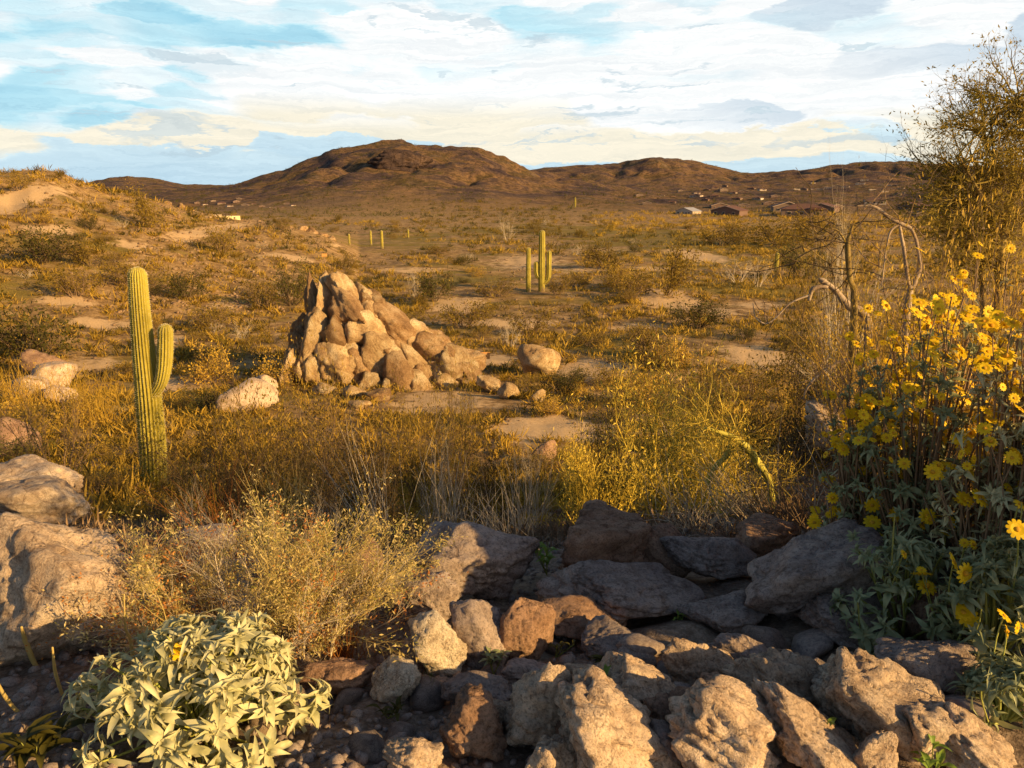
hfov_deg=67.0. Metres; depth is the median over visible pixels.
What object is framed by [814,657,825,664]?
boulder
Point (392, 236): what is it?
desert shrub
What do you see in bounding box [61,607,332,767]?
brittlebush
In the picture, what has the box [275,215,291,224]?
desert shrub
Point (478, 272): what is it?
desert shrub
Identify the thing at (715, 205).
house
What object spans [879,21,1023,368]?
palo verde tree
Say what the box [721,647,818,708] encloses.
boulder
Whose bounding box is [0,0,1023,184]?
sky
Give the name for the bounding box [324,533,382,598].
boulder
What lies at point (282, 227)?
desert shrub
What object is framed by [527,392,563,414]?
desert shrub
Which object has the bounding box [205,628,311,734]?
brittlebush
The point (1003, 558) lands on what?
brittlebush
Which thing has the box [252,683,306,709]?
stone
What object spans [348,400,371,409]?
boulder
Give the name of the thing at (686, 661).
boulder
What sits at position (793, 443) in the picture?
thorn bush
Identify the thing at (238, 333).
bare shrub
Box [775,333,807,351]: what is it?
creosote bush
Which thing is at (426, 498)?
dry brush
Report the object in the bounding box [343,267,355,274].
desert shrub
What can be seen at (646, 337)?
desert shrub
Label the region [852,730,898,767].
boulder
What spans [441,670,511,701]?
boulder
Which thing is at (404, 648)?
boulder
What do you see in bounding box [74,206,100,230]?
creosote bush
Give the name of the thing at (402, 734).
stone
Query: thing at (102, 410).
shrub
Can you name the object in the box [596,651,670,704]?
boulder
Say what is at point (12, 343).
creosote bush
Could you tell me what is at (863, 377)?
grass tuft
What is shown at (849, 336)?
brittlebush
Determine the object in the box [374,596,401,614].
stone
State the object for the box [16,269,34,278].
bare shrub
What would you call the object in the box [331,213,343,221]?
palo verde tree
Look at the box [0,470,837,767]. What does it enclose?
gravel
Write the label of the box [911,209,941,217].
house
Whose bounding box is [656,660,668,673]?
stone
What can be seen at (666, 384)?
thorn bush
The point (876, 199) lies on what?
house
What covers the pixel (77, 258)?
palo verde tree
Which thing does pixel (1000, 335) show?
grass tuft
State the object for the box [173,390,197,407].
desert shrub
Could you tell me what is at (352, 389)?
boulder
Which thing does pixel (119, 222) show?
bare shrub
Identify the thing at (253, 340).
desert shrub
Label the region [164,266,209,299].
creosote bush
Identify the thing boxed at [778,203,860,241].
palo verde tree
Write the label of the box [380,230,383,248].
saguaro cactus
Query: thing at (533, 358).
boulder
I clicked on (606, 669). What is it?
leafy herb
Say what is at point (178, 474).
creosote bush
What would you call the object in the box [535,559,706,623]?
boulder
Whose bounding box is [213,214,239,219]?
house
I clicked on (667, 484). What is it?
palo verde bush
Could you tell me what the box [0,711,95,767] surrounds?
leafy herb
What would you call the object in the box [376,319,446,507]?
thorn bush
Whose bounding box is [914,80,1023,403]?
thorn bush
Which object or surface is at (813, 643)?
stone
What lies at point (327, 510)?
dry brush
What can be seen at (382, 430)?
thorn bush
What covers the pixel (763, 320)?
creosote bush
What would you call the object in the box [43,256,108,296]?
desert shrub
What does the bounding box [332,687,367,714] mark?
stone
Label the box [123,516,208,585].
grass tuft
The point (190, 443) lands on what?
desert shrub
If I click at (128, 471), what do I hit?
creosote bush
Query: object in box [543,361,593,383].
creosote bush
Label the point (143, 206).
palo verde tree
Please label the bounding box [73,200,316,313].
desert shrubs
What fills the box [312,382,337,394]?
boulder
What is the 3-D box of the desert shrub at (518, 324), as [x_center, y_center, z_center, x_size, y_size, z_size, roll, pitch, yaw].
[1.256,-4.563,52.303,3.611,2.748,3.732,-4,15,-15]
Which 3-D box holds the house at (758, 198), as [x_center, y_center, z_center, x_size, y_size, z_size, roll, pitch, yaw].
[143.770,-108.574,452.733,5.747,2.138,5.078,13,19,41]
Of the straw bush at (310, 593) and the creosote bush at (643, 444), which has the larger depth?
the creosote bush at (643, 444)
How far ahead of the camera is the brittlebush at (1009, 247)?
4.47 m
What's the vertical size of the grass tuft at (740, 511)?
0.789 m
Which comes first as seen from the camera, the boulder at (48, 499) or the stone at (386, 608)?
the stone at (386, 608)
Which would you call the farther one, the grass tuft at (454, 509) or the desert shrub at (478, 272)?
the desert shrub at (478, 272)
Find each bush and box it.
[0,214,90,262]
[0,269,91,357]
[0,338,114,471]
[0,433,55,460]
[25,464,468,678]
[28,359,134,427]
[62,230,86,238]
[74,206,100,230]
[76,462,150,499]
[77,453,115,481]
[110,464,139,479]
[126,484,207,530]
[129,390,272,509]
[148,278,168,296]
[160,317,172,323]
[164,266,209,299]
[167,465,197,481]
[168,442,272,528]
[168,452,207,478]
[179,385,219,413]
[198,294,330,519]
[230,393,373,528]
[266,247,319,305]
[266,305,366,512]
[277,387,406,528]
[321,367,420,517]
[323,410,419,529]
[356,276,373,285]
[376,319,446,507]
[409,267,457,303]
[410,329,486,522]
[435,297,487,482]
[452,420,525,527]
[453,254,471,265]
[457,276,472,282]
[537,366,660,528]
[538,365,584,394]
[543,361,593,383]
[563,308,647,500]
[570,312,669,510]
[580,315,599,324]
[584,321,791,518]
[585,318,763,512]
[627,243,643,251]
[630,438,660,451]
[647,283,740,480]
[661,375,811,514]
[668,287,729,328]
[678,324,815,485]
[731,323,760,340]
[739,390,839,480]
[747,278,914,422]
[748,160,880,441]
[753,316,778,326]
[771,227,834,278]
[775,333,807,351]
[786,256,978,409]
[792,261,927,481]
[801,171,964,503]
[831,239,1022,394]
[843,236,979,425]
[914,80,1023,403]
[915,211,1023,383]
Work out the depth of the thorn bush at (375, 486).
9.33 m
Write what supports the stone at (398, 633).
on the ground at (506, 181)
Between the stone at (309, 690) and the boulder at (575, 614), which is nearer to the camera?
the stone at (309, 690)
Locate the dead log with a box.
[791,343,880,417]
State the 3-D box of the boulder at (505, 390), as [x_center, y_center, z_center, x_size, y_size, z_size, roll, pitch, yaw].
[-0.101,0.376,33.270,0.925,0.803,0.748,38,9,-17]
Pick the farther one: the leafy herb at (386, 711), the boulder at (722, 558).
the boulder at (722, 558)
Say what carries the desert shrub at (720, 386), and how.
on the ground at (506, 181)
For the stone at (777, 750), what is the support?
on the ground at (506, 181)
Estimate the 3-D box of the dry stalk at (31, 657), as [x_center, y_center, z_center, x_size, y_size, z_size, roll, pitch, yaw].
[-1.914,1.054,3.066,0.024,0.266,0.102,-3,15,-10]
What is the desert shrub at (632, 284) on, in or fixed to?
on the ground at (506, 181)
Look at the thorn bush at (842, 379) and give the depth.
4.92 m
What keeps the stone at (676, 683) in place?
on the ground at (506, 181)
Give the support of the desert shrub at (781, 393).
on the ground at (506, 181)
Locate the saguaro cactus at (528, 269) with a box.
[526,247,530,291]
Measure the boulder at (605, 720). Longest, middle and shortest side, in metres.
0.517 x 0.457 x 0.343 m
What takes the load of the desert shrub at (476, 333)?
on the ground at (506, 181)
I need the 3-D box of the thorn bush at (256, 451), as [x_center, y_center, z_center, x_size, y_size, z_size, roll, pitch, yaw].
[-3.686,0.545,11.505,2.003,3.916,2.087,-5,15,-18]
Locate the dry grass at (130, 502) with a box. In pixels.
[0,164,1023,525]
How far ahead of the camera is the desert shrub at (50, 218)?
76.71 m
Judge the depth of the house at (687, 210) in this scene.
268.77 m
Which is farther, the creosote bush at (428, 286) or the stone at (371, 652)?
the creosote bush at (428, 286)
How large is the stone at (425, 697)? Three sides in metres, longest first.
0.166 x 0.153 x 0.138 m
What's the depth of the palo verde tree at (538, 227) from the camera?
164.13 m
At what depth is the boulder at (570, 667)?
2.87 m
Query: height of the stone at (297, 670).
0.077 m
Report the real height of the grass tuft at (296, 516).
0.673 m
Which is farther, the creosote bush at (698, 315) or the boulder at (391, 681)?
the creosote bush at (698, 315)
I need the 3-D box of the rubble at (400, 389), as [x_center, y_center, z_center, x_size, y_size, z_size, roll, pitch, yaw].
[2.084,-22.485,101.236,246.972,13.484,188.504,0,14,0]
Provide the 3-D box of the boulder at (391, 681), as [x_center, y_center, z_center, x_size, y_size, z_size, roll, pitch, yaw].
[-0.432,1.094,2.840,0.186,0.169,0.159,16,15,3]
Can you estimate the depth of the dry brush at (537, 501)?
7.06 m
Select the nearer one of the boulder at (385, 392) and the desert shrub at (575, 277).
the boulder at (385, 392)
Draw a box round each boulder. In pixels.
[0,417,41,460]
[0,454,83,492]
[0,475,94,525]
[0,512,140,667]
[11,375,50,400]
[20,349,66,373]
[30,361,77,386]
[43,385,77,403]
[168,523,239,549]
[216,377,278,412]
[255,374,277,387]
[297,657,375,694]
[298,225,307,230]
[306,227,318,233]
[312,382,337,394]
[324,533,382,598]
[341,385,365,398]
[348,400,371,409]
[364,387,391,401]
[367,149,432,172]
[370,654,421,702]
[382,570,459,622]
[382,737,443,767]
[400,637,424,668]
[408,610,467,676]
[412,521,539,600]
[424,555,477,599]
[439,683,507,761]
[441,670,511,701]
[449,599,509,668]
[476,375,500,392]
[493,698,509,732]
[497,382,519,398]
[498,597,555,659]
[501,657,545,683]
[502,661,572,746]
[517,344,560,376]
[525,734,576,767]
[531,389,545,401]
[532,440,556,461]
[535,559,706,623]
[540,595,626,639]
[554,665,681,767]
[554,720,560,733]
[558,499,652,569]
[564,663,595,673]
[580,615,633,659]
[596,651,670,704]
[644,522,690,577]
[644,686,689,720]
[649,719,682,767]
[657,679,675,693]
[659,536,757,579]
[660,637,733,685]
[665,674,781,767]
[674,589,767,632]
[700,671,720,679]
[707,632,767,662]
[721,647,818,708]
[735,512,798,557]
[744,517,899,620]
[749,677,859,767]
[797,592,899,651]
[804,399,853,456]
[810,646,944,764]
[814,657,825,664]
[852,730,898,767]
[874,636,978,694]
[887,581,1005,641]
[893,538,958,594]
[902,694,956,762]
[943,701,1016,767]
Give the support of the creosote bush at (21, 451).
on the ground at (506, 181)
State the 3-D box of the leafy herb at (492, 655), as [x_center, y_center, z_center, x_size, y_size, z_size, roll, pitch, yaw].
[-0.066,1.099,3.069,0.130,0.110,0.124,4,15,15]
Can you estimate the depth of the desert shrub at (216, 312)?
52.76 m
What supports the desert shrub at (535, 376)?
on the ground at (506, 181)
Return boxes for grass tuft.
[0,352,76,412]
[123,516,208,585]
[132,449,274,533]
[235,454,335,541]
[274,411,444,539]
[306,606,380,659]
[399,430,515,524]
[450,477,544,536]
[478,431,564,533]
[631,447,752,537]
[679,409,782,525]
[685,273,1021,517]
[692,420,835,527]
[795,431,837,529]
[798,226,1023,539]
[891,401,1003,545]
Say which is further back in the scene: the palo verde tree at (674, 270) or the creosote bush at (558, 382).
the palo verde tree at (674, 270)
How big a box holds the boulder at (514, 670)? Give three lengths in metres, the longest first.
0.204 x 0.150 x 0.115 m
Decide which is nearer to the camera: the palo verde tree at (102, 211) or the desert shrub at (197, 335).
the desert shrub at (197, 335)
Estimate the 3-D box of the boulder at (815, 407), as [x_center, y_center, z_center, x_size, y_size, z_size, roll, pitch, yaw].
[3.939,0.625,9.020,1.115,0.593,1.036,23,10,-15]
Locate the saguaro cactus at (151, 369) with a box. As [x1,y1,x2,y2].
[127,266,174,488]
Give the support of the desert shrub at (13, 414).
on the ground at (506, 181)
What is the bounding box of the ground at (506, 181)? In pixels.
[0,139,1023,767]
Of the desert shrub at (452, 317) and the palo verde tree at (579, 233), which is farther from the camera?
the palo verde tree at (579, 233)
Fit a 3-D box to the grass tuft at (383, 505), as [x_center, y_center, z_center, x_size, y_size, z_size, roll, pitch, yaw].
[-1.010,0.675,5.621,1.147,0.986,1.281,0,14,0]
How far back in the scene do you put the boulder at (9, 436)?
23.39 m
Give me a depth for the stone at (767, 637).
3.12 m
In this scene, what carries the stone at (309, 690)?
on the ground at (506, 181)
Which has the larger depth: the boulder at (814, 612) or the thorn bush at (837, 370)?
the thorn bush at (837, 370)
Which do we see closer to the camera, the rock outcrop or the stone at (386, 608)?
the stone at (386, 608)
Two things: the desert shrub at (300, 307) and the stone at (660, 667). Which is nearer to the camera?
the stone at (660, 667)
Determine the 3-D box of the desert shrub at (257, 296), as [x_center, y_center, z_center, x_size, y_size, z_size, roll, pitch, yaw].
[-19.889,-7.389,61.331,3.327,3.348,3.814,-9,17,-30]
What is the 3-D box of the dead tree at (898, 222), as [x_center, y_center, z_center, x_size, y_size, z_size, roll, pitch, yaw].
[2.795,-0.350,5.448,1.337,2.821,0.949,7,16,25]
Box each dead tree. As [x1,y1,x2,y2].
[725,168,924,407]
[745,259,872,352]
[831,132,1007,381]
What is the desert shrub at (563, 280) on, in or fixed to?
on the ground at (506, 181)
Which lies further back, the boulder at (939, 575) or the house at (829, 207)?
the house at (829, 207)
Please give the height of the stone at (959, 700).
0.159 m
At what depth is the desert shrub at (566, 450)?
23.29 m
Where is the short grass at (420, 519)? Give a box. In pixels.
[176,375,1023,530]
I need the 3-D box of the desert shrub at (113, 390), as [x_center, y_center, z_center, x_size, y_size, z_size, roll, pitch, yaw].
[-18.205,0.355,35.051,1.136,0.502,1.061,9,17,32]
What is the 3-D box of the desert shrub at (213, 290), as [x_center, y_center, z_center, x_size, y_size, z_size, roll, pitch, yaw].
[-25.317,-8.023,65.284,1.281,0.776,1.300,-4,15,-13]
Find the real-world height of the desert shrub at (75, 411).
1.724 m
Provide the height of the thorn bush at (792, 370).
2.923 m
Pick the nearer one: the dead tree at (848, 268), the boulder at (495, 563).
the boulder at (495, 563)
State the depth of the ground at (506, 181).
79.08 m
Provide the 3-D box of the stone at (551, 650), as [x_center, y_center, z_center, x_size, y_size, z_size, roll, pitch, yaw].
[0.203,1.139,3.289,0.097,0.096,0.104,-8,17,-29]
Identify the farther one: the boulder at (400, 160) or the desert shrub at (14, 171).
the boulder at (400, 160)
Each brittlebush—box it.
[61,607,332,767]
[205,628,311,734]
[807,304,934,533]
[816,293,1023,588]
[821,247,1023,509]
[829,514,978,656]
[899,241,1023,450]
[910,499,1023,669]
[923,308,1023,587]
[946,609,1023,732]
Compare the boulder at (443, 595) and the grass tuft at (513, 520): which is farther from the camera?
the grass tuft at (513, 520)
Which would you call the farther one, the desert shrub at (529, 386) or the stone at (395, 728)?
the desert shrub at (529, 386)
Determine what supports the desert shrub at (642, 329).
on the ground at (506, 181)
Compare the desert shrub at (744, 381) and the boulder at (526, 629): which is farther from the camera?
the desert shrub at (744, 381)
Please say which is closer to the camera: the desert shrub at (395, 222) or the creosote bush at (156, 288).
the creosote bush at (156, 288)
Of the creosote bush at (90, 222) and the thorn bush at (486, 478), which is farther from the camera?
the creosote bush at (90, 222)
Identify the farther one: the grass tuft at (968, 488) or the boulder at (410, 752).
the grass tuft at (968, 488)
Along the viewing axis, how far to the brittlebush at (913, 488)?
3.38 m
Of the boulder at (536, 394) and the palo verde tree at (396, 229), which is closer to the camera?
the boulder at (536, 394)
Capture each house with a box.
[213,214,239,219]
[675,207,700,213]
[689,194,702,197]
[709,203,729,208]
[711,205,748,215]
[737,203,749,207]
[752,197,763,199]
[762,201,773,204]
[770,201,794,212]
[780,204,827,216]
[816,203,841,211]
[832,185,841,188]
[863,198,885,204]
[895,202,928,210]
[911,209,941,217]
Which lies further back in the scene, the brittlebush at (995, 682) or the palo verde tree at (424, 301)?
the palo verde tree at (424, 301)
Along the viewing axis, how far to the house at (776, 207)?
289.95 m
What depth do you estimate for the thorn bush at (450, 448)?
11.21 m
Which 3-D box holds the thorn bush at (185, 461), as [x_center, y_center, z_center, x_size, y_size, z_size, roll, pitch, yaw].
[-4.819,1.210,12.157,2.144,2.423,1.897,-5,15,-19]
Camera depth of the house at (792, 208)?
248.13 m
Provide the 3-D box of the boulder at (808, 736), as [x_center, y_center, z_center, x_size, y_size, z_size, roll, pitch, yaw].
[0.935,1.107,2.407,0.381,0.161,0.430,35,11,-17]
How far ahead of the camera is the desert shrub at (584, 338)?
47.28 m
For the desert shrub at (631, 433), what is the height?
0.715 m
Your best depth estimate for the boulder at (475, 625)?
3.10 m
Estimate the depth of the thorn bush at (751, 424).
10.44 m
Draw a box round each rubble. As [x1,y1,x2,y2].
[0,169,1022,517]
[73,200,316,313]
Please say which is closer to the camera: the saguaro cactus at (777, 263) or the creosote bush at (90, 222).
the creosote bush at (90, 222)
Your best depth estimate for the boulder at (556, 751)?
2.27 m
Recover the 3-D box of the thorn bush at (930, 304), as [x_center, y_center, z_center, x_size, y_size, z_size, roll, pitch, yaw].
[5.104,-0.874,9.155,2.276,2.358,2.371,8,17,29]
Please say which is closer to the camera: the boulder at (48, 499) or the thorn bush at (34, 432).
the boulder at (48, 499)
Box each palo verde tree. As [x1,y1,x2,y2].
[48,168,68,178]
[59,234,118,266]
[96,205,117,214]
[122,176,167,228]
[330,252,361,269]
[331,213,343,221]
[390,226,399,232]
[401,305,427,322]
[410,295,427,304]
[457,302,497,316]
[525,221,546,232]
[572,228,590,237]
[580,236,641,272]
[626,230,707,297]
[692,217,763,245]
[748,216,824,248]
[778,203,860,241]
[829,293,874,308]
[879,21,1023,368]
[914,285,952,298]
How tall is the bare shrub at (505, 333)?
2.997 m
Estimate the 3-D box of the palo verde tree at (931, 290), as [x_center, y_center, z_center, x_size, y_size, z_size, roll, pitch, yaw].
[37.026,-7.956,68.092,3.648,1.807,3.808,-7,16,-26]
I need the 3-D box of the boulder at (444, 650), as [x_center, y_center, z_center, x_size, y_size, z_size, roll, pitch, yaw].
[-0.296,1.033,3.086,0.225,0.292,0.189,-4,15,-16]
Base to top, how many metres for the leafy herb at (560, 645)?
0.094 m
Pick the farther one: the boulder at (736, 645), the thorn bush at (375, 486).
the thorn bush at (375, 486)
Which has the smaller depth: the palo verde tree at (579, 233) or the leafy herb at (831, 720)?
the leafy herb at (831, 720)
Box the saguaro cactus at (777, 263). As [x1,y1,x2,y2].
[774,252,779,273]
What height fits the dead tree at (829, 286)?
2.188 m
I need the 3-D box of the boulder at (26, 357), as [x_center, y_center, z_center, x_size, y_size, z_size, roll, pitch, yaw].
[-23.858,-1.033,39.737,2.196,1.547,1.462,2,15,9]
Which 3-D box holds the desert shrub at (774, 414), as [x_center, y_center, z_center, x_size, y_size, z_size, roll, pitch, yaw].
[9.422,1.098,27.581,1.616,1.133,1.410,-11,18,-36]
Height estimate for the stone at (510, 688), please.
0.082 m
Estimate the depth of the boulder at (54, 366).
36.58 m
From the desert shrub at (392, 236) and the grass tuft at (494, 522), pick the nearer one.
the grass tuft at (494, 522)
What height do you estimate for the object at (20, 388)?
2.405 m
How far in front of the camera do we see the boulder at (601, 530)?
4.00 m
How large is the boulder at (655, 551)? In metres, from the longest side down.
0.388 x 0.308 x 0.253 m
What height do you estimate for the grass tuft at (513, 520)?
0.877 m
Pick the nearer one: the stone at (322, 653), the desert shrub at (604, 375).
the stone at (322, 653)
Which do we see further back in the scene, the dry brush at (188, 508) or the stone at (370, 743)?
the dry brush at (188, 508)
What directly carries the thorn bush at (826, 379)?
on the ground at (506, 181)
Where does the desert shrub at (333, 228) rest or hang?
on the ground at (506, 181)
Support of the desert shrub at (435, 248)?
on the ground at (506, 181)
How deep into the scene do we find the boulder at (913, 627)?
3.06 m
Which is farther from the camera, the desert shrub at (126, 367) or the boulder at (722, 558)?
the desert shrub at (126, 367)
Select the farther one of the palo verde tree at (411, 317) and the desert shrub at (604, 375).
the palo verde tree at (411, 317)
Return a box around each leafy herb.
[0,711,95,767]
[365,695,404,720]
[478,646,511,673]
[535,542,560,574]
[547,639,574,657]
[589,654,603,662]
[603,664,610,677]
[672,610,686,619]
[827,717,836,725]
[911,734,956,767]
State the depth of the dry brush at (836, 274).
11.49 m
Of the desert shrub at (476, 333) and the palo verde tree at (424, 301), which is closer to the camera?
the desert shrub at (476, 333)
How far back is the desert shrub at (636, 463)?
18.69 m
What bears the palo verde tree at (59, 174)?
on the ground at (506, 181)
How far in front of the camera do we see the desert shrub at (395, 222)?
197.80 m
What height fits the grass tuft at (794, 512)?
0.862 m
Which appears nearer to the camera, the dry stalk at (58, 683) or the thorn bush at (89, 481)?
the dry stalk at (58, 683)
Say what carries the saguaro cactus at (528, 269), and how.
on the ground at (506, 181)
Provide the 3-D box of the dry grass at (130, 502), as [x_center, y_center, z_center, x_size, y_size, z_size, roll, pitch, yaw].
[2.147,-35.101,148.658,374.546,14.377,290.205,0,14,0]
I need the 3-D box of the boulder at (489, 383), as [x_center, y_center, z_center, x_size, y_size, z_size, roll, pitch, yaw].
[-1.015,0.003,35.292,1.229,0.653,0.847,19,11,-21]
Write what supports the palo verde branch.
on the ground at (506, 181)
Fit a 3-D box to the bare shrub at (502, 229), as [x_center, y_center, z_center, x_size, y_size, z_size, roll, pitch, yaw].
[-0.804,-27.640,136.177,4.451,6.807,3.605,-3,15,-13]
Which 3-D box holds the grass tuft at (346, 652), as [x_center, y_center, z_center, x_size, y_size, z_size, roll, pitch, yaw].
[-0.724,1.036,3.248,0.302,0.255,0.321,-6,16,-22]
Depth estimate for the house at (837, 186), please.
660.23 m
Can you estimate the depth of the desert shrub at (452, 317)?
54.85 m
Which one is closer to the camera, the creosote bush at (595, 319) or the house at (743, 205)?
the creosote bush at (595, 319)
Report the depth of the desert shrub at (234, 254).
81.39 m
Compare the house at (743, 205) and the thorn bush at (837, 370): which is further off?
the house at (743, 205)
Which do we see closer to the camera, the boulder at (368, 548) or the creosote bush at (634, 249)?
the boulder at (368, 548)
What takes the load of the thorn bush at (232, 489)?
on the ground at (506, 181)
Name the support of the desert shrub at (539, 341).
on the ground at (506, 181)
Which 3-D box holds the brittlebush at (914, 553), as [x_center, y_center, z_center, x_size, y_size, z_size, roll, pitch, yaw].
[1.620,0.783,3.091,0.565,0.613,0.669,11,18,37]
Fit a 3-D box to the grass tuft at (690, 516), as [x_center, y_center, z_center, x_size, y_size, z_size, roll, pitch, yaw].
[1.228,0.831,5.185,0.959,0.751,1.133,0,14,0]
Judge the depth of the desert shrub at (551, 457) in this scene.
21.69 m
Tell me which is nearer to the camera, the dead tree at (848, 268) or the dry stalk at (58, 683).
the dry stalk at (58, 683)
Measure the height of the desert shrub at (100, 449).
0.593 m
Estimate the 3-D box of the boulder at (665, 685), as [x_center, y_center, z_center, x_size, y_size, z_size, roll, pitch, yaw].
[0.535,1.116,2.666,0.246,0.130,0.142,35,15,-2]
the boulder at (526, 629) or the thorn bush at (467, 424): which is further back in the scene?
the thorn bush at (467, 424)
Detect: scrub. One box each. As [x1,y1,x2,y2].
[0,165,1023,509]
[0,178,1018,450]
[97,138,1023,219]
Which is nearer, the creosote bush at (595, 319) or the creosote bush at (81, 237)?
the creosote bush at (595, 319)
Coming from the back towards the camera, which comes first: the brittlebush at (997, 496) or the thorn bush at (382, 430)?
the thorn bush at (382, 430)
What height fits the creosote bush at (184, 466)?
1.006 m
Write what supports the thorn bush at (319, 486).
on the ground at (506, 181)
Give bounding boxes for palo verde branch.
[627,326,819,517]
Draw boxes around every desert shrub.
[0,394,66,440]
[2,169,34,190]
[8,167,19,175]
[30,212,55,223]
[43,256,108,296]
[50,389,95,426]
[88,441,120,456]
[91,252,170,285]
[92,232,114,241]
[95,434,138,464]
[100,250,128,261]
[105,361,132,375]
[108,385,123,394]
[151,314,170,326]
[164,409,178,419]
[170,435,198,450]
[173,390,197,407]
[177,336,240,384]
[179,350,197,356]
[181,329,216,341]
[182,299,235,330]
[185,462,239,489]
[199,216,237,252]
[203,285,218,292]
[229,249,243,256]
[238,332,262,344]
[239,270,280,308]
[247,347,297,383]
[273,221,289,229]
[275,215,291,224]
[294,244,307,250]
[295,303,305,311]
[327,226,340,231]
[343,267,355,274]
[385,232,396,238]
[390,219,400,224]
[420,244,455,253]
[434,289,497,328]
[458,266,477,271]
[464,324,494,337]
[465,270,519,297]
[466,267,485,276]
[502,297,559,337]
[502,445,553,473]
[511,373,552,393]
[522,371,542,382]
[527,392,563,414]
[529,445,566,472]
[532,337,544,343]
[544,267,572,294]
[556,441,582,459]
[563,268,593,286]
[574,329,610,346]
[581,360,626,385]
[597,259,633,286]
[603,403,635,421]
[606,353,671,406]
[608,266,657,298]
[614,314,679,358]
[614,451,672,482]
[617,425,644,444]
[618,287,638,301]
[626,321,660,339]
[647,330,695,370]
[675,357,743,410]
[706,377,732,394]
[727,360,781,393]
[728,388,751,399]
[750,392,771,402]
[755,401,793,426]
[769,382,808,403]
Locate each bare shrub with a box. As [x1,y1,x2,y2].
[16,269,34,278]
[108,218,128,226]
[203,321,227,331]
[228,315,253,339]
[403,268,421,296]
[492,314,523,348]
[495,210,516,241]
[717,261,762,281]
[746,253,777,286]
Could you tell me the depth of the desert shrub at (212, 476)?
16.43 m
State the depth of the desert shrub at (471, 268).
90.90 m
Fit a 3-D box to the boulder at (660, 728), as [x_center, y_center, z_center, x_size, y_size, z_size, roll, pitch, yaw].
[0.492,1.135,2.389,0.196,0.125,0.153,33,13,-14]
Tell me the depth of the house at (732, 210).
254.43 m
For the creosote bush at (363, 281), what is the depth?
77.31 m
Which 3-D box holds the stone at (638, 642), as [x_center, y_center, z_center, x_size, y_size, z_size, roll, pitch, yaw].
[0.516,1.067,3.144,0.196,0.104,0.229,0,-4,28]
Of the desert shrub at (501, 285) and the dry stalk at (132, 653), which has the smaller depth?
the dry stalk at (132, 653)
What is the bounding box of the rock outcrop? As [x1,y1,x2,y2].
[278,270,486,390]
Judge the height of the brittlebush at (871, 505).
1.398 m
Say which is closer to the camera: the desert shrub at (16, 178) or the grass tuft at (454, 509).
the grass tuft at (454, 509)
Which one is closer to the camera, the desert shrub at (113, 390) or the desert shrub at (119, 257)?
the desert shrub at (113, 390)
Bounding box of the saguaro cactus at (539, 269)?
[534,230,551,291]
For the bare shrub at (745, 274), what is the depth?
78.68 m
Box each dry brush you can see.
[163,474,208,528]
[302,480,347,530]
[411,402,464,522]
[505,419,561,529]
[731,475,769,511]
[792,127,911,404]
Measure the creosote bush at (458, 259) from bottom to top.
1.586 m
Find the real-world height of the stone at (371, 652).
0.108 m
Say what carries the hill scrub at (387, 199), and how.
on the ground at (506, 181)
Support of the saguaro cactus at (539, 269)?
on the ground at (506, 181)
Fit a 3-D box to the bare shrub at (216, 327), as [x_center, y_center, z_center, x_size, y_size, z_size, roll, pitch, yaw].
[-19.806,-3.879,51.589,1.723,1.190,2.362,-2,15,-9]
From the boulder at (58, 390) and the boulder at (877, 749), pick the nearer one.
the boulder at (877, 749)
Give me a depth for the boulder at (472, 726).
2.41 m
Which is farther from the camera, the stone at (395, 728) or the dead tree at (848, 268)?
the dead tree at (848, 268)
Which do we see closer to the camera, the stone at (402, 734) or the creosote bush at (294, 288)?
the stone at (402, 734)
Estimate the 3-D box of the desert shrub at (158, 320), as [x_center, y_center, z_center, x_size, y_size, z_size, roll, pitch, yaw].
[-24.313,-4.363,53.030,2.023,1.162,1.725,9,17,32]
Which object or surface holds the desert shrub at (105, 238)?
on the ground at (506, 181)
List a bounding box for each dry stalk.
[0,685,19,712]
[20,626,38,665]
[51,647,63,695]
[123,594,134,658]
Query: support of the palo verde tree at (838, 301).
on the ground at (506, 181)
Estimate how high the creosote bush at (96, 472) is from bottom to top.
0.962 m
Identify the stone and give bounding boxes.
[248,717,277,735]
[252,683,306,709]
[292,665,302,677]
[305,632,327,656]
[306,688,314,701]
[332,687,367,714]
[347,729,386,763]
[350,627,378,658]
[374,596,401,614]
[378,625,403,640]
[385,721,415,740]
[385,732,406,741]
[409,674,446,713]
[508,683,512,700]
[545,641,565,655]
[616,633,665,655]
[618,645,656,666]
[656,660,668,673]
[673,681,690,686]
[741,625,786,648]
[774,746,782,755]
[791,628,833,658]
[944,694,995,721]
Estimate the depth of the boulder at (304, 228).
113.48 m
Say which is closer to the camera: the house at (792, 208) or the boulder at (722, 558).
the boulder at (722, 558)
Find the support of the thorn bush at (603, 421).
on the ground at (506, 181)
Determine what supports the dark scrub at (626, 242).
on the ground at (506, 181)
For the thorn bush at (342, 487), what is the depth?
11.04 m
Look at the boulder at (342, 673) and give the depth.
2.88 m
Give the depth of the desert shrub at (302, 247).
91.34 m
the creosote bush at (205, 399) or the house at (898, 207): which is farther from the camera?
the house at (898, 207)
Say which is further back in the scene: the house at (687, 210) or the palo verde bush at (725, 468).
the house at (687, 210)
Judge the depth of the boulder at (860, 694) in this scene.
2.46 m
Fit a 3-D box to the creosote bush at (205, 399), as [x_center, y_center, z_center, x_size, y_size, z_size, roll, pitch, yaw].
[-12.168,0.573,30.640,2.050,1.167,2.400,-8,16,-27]
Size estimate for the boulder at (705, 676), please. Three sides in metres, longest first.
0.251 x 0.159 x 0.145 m

